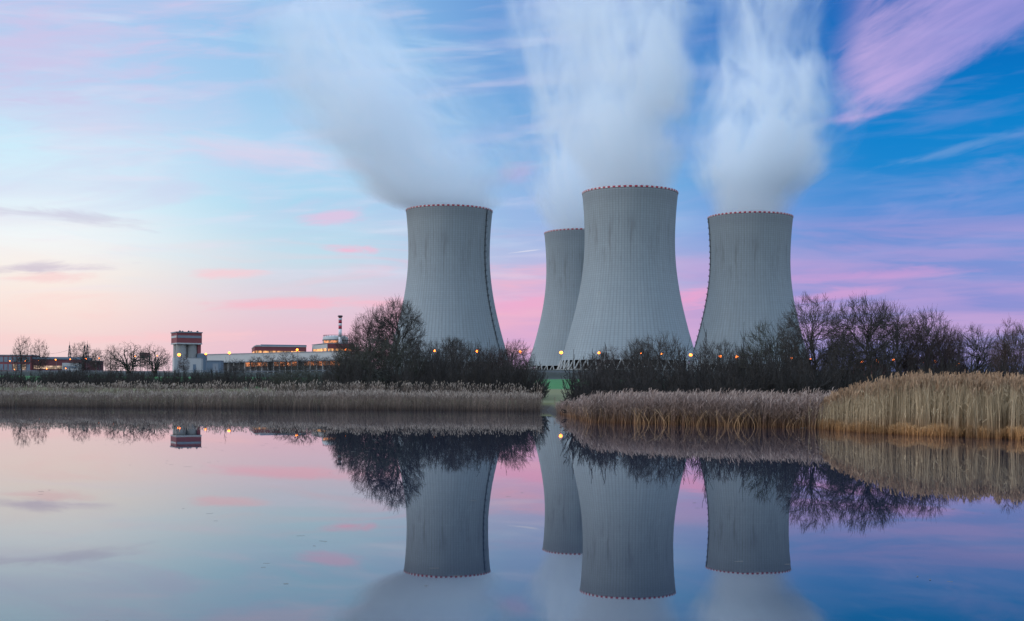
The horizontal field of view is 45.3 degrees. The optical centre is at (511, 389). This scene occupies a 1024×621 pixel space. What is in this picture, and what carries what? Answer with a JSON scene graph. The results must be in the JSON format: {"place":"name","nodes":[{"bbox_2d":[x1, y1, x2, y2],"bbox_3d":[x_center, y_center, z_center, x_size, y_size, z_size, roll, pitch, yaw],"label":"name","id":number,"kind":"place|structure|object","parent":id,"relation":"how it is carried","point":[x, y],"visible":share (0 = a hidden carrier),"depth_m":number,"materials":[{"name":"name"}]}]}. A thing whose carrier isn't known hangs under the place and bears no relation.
{"place":"outdoors","nodes":[
{"label":"outdoors","id":0,"kind":"place"},
{"bbox_2d":[0,406,1023,620],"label":"water","id":1,"kind":"structure","parent":0,"point":[104,526],"depth_m":18.81,"materials":[{"name":"blue liquid"}]},
{"bbox_2d":[808,368,1023,438],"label":"reed bed","id":2,"kind":"object","parent":1,"relation":"on","point":[992,401],"visible":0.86,"depth_m":56.02,"materials":[{"name":"beige plant"}]},
{"bbox_2d":[816,418,1023,441],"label":"sedge","id":3,"kind":"object","parent":1,"relation":"in","point":[913,431],"visible":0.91,"depth_m":55.37,"materials":[{"name":"brown plant"}]},
{"bbox_2d":[0,368,1023,420],"bbox_3d":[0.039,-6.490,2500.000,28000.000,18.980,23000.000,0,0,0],"label":"ground","id":4,"kind":"structure","parent":0,"point":[555,391],"depth_m":194.14,"materials":[{"name":"green plant"}]},
{"bbox_2d":[0,355,37,370],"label":"office block","id":5,"kind":"structure","parent":4,"relation":"on","point":[4,362],"depth_m":999.85,"materials":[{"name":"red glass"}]},
{"bbox_2d":[10,336,32,374],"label":"bare tree","id":6,"kind":"object","parent":4,"relation":"on","point":[17,360],"visible":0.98,"depth_m":449.75,"materials":[{"name":"brown plant"}]},
{"bbox_2d":[30,338,49,372],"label":"bare tree","id":7,"kind":"object","parent":4,"relation":"on","point":[40,362],"visible":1,"depth_m":449.56,"materials":[{"name":"brown plant"}]},
{"bbox_2d":[32,357,91,369],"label":"long hall","id":8,"kind":"structure","parent":4,"relation":"on","point":[57,363],"depth_m":1002.00,"materials":[{"name":"brown"}]},
{"bbox_2d":[67,342,96,373],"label":"bare tree","id":9,"kind":"object","parent":4,"relation":"on","point":[83,354],"visible":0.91,"depth_m":459.39,"materials":[{"name":"brown plant"}]},
{"bbox_2d":[84,361,103,371],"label":"storehouse","id":10,"kind":"structure","parent":4,"relation":"on","point":[101,369],"depth_m":1006.00,"materials":[{"name":"grey"}]},
{"bbox_2d":[89,347,103,370],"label":"bare tree","id":11,"kind":"object","parent":4,"relation":"on","point":[94,358],"visible":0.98,"depth_m":439.65,"materials":[{"name":"brown plant"}]},
{"bbox_2d":[102,345,117,374],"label":"bare tree","id":12,"kind":"object","parent":4,"relation":"on","point":[106,364],"visible":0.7,"depth_m":429.55,"materials":[{"name":"brown plant"}]},
{"bbox_2d":[106,342,157,375],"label":"bare tree","id":13,"kind":"object","parent":4,"relation":"on","point":[132,361],"visible":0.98,"depth_m":398.69,"materials":[{"name":"brown plant"}]},
{"bbox_2d":[136,342,172,376],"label":"bare tree","id":14,"kind":"object","parent":4,"relation":"on","point":[157,365],"visible":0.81,"depth_m":409.73,"materials":[{"name":"brown plant"}]},
{"bbox_2d":[0,357,335,388],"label":"thicket","id":15,"kind":"object","parent":4,"relation":"on","point":[67,377],"visible":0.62,"depth_m":194.81,"materials":[{"name":"plant"}]},
{"bbox_2d":[178,354,189,371],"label":"bare tree","id":16,"kind":"object","parent":4,"relation":"on","point":[182,363],"visible":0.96,"depth_m":519.86,"materials":[{"name":"plant"}]},
{"bbox_2d":[170,330,202,371],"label":"silo tower","id":17,"kind":"structure","parent":4,"relation":"on","point":[188,343],"depth_m":954.79,"materials":[{"name":"concrete"}]},
{"bbox_2d":[189,358,202,371],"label":"pump house","id":18,"kind":"structure","parent":4,"relation":"on","point":[194,363],"depth_m":930.55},
{"bbox_2d":[197,353,205,371],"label":"storage tank","id":19,"kind":"object","parent":4,"relation":"on","point":[201,355],"visible":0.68,"depth_m":956.96,"materials":[{"name":"grey metal"}]},
{"bbox_2d":[206,360,223,371],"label":"blue shed","id":20,"kind":"structure","parent":4,"relation":"on","point":[215,365],"depth_m":900.00,"materials":[{"name":"blue metal"}]},
{"bbox_2d":[213,364,217,371],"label":"door","id":21,"kind":"structure","parent":20,"relation":"in","point":[215,366],"depth_m":899.83,"materials":[{"name":"grey metal"}]},
{"bbox_2d":[222,359,249,374],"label":"bare tree","id":22,"kind":"object","parent":4,"relation":"on","point":[234,368],"visible":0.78,"depth_m":469.61,"materials":[{"name":"brown plant"}]},
{"bbox_2d":[247,356,261,370],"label":"bare tree","id":23,"kind":"object","parent":4,"relation":"on","point":[253,364],"visible":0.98,"depth_m":539.42,"materials":[{"name":"brown plant"}]},
{"bbox_2d":[258,354,282,372],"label":"bare tree","id":24,"kind":"object","parent":4,"relation":"on","point":[270,365],"visible":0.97,"depth_m":529.60,"materials":[{"name":"brown plant"}]},
{"bbox_2d":[0,379,545,411],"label":"reed bed","id":25,"kind":"object","parent":4,"relation":"on","point":[530,401],"visible":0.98,"depth_m":116.47,"materials":[{"name":"beige plant"}]},
{"bbox_2d":[251,344,306,352],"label":"turbine hall","id":26,"kind":"structure","parent":4,"relation":"on","point":[264,348],"depth_m":1126.35,"materials":[{"name":"metal"}]},
{"bbox_2d":[207,351,362,372],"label":"white long hall","id":27,"kind":"structure","parent":4,"relation":"on","point":[245,357],"depth_m":1024.22,"materials":[{"name":"metal"}]},
{"bbox_2d":[278,351,299,369],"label":"bare tree","id":28,"kind":"object","parent":4,"relation":"on","point":[284,363],"visible":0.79,"depth_m":534.16,"materials":[{"name":"plant"}]},
{"bbox_2d":[4,370,585,372],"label":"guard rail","id":29,"kind":"object","parent":4,"relation":"on","point":[232,371],"visible":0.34,"depth_m":499.14,"materials":[{"name":"metal"}]},
{"bbox_2d":[268,363,328,396],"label":"bare shrub","id":30,"kind":"object","parent":4,"relation":"on","point":[293,374],"visible":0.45,"depth_m":149.21,"materials":[{"name":"brown plant"}]},
{"bbox_2d":[292,355,308,369],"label":"bare tree","id":31,"kind":"object","parent":4,"relation":"on","point":[305,363],"visible":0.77,"depth_m":539.43,"materials":[{"name":"brown plant"}]},
{"bbox_2d":[308,354,321,369],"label":"bare tree","id":32,"kind":"object","parent":4,"relation":"on","point":[314,364],"visible":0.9,"depth_m":529.62,"materials":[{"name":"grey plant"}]},
{"bbox_2d":[320,356,331,368],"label":"bare tree","id":33,"kind":"object","parent":4,"relation":"on","point":[326,362],"visible":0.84,"depth_m":518.99,"materials":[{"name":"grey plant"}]},
{"bbox_2d":[312,335,354,350],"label":"reactor building","id":34,"kind":"structure","parent":4,"relation":"on","point":[327,343],"depth_m":1109.14,"materials":[{"name":"white concrete"}]},
{"bbox_2d":[338,315,342,341],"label":"chimney","id":35,"kind":"object","parent":4,"relation":"on","point":[340,325],"visible":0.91,"depth_m":1107.59,"materials":[{"name":"white paint"}]},
{"bbox_2d":[319,355,368,388],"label":"bare shrub","id":36,"kind":"object","parent":4,"relation":"on","point":[329,371],"visible":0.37,"depth_m":142.17,"materials":[{"name":"brown plant"}]},
{"bbox_2d":[329,332,364,372],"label":"bare shrub","id":37,"kind":"object","parent":4,"relation":"on","point":[341,343],"visible":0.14,"depth_m":162.48,"materials":[{"name":"brown plant"}]},
{"bbox_2d":[347,308,396,374],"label":"bare tree","id":38,"kind":"object","parent":4,"relation":"on","point":[358,327],"visible":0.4,"depth_m":159.25,"materials":[{"name":"plant"}]},
{"bbox_2d":[330,330,436,389],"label":"bare shrub","id":39,"kind":"object","parent":4,"relation":"on","point":[375,353],"visible":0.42,"depth_m":144.37,"materials":[{"name":"brown plant"}]},
{"bbox_2d":[362,297,426,375],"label":"bare tree","id":40,"kind":"object","parent":4,"relation":"on","point":[398,318],"visible":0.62,"depth_m":157.16,"materials":[{"name":"brown plant"}]},
{"bbox_2d":[402,337,455,381],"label":"bare shrub","id":41,"kind":"object","parent":4,"relation":"on","point":[422,350],"visible":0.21,"depth_m":149.56,"materials":[{"name":"brown plant"}]},
{"bbox_2d":[318,327,550,399],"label":"undergrowth","id":42,"kind":"object","parent":4,"relation":"on","point":[487,377],"visible":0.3,"depth_m":137.66,"materials":[{"name":"plant"}]},
{"bbox_2d":[395,204,506,368],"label":"cooling tower","id":43,"kind":"structure","parent":4,"relation":"on","point":[448,291],"depth_m":1135.97,"materials":[{"name":"concrete"}]},
{"bbox_2d":[438,336,469,375],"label":"bare tree","id":44,"kind":"object","parent":4,"relation":"on","point":[454,344],"visible":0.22,"depth_m":157.77,"materials":[{"name":"plant"}]},
{"bbox_2d":[427,338,489,383],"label":"bare shrub","id":45,"kind":"object","parent":4,"relation":"on","point":[455,356],"visible":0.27,"depth_m":146.41,"materials":[{"name":"brown plant"}]},
{"bbox_2d":[470,345,524,379],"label":"bare shrub","id":46,"kind":"object","parent":4,"relation":"on","point":[500,356],"visible":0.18,"depth_m":149.50,"materials":[{"name":"brown plant"}]},
{"bbox_2d":[496,339,536,371],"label":"bare tree","id":47,"kind":"object","parent":4,"relation":"on","point":[517,348],"visible":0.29,"depth_m":155.84,"materials":[{"name":"plant"}]},
{"bbox_2d":[503,358,548,390],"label":"bare shrub","id":48,"kind":"object","parent":4,"relation":"on","point":[535,373],"visible":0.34,"depth_m":139.56,"materials":[{"name":"brown plant"}]},
{"bbox_2d":[528,228,584,369],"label":"cooling tower","id":49,"kind":"structure","parent":4,"relation":"on","point":[564,257],"depth_m":1300.00,"materials":[{"name":"concrete"}]},
{"bbox_2d":[570,348,626,386],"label":"bare shrub","id":50,"kind":"object","parent":4,"relation":"on","point":[601,356],"visible":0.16,"depth_m":124.66,"materials":[{"name":"brown plant"}]},
{"bbox_2d":[593,344,626,377],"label":"bare tree","id":51,"kind":"object","parent":4,"relation":"on","point":[611,357],"visible":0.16,"depth_m":129.59,"materials":[{"name":"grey plant"}]},
{"bbox_2d":[554,185,699,369],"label":"cooling tower","id":52,"kind":"structure","parent":4,"relation":"on","point":[629,286],"depth_m":1023.94,"materials":[{"name":"concrete"}]},
{"bbox_2d":[618,334,656,378],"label":"bare shrub","id":53,"kind":"object","parent":4,"relation":"on","point":[627,359],"visible":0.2,"depth_m":127.49,"materials":[{"name":"brown plant"}]},
{"bbox_2d":[628,330,691,388],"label":"bare shrub","id":54,"kind":"object","parent":4,"relation":"on","point":[655,352],"visible":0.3,"depth_m":123.34,"materials":[{"name":"plant"}]},
{"bbox_2d":[554,387,838,428],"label":"reed bed","id":55,"kind":"object","parent":4,"relation":"on","point":[695,403],"visible":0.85,"depth_m":69.94,"materials":[{"name":"beige plant"}]},
{"bbox_2d":[687,337,748,382],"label":"bare shrub","id":56,"kind":"object","parent":4,"relation":"on","point":[712,357],"visible":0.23,"depth_m":117.38,"materials":[{"name":"plant"}]},
{"bbox_2d":[689,211,806,370],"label":"cooling tower","id":57,"kind":"structure","parent":4,"relation":"on","point":[749,283],"depth_m":1168.62,"materials":[{"name":"concrete"}]},
{"bbox_2d":[734,343,767,374],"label":"bare shrub","id":58,"kind":"object","parent":4,"relation":"on","point":[746,358],"visible":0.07,"depth_m":119.71,"materials":[{"name":"plant"}]},
{"bbox_2d":[735,318,816,384],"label":"bare shrub","id":59,"kind":"object","parent":4,"relation":"on","point":[761,344],"visible":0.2,"depth_m":115.72,"materials":[{"name":"plant"}]},
{"bbox_2d":[560,324,1023,412],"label":"undergrowth","id":60,"kind":"object","parent":4,"relation":"on","point":[764,380],"visible":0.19,"depth_m":94.34,"materials":[{"name":"plant"}]},
{"bbox_2d":[774,291,852,384],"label":"bare tree","id":61,"kind":"object","parent":4,"relation":"on","point":[811,333],"visible":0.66,"depth_m":111.41,"materials":[{"name":"brown plant"}]},
{"bbox_2d":[817,329,865,383],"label":"bare shrub","id":62,"kind":"object","parent":4,"relation":"on","point":[847,356],"visible":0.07,"depth_m":115.44,"materials":[{"name":"plant"}]},
{"bbox_2d":[824,293,909,379],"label":"bare tree","id":63,"kind":"object","parent":4,"relation":"on","point":[872,328],"visible":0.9,"depth_m":107.35,"materials":[{"name":"brown plant"}]},
{"bbox_2d":[859,299,937,377],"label":"bare tree","id":64,"kind":"object","parent":4,"relation":"on","point":[905,357],"visible":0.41,"depth_m":111.03,"materials":[{"name":"plant"}]},
{"bbox_2d":[897,306,965,373],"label":"bare shrub","id":65,"kind":"object","parent":4,"relation":"on","point":[930,324],"visible":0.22,"depth_m":113.40,"materials":[{"name":"plant"}]},
{"bbox_2d":[923,322,972,375],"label":"bare shrub","id":66,"kind":"object","parent":4,"relation":"on","point":[952,340],"visible":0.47,"depth_m":109.57,"materials":[{"name":"grey plant"}]},
{"bbox_2d":[945,322,1001,373],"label":"bare tree","id":67,"kind":"object","parent":4,"relation":"on","point":[973,343],"visible":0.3,"depth_m":110.94,"materials":[{"name":"grey plant"}]},
{"bbox_2d":[987,319,1023,375],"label":"bare tree","id":68,"kind":"object","parent":4,"relation":"on","point":[1004,349],"visible":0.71,"depth_m":103.83,"materials":[{"name":"grey plant"}]},
{"bbox_2d":[0,0,1023,371],"label":"sky","id":69,"kind":"structure","parent":0,"point":[242,174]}
]}

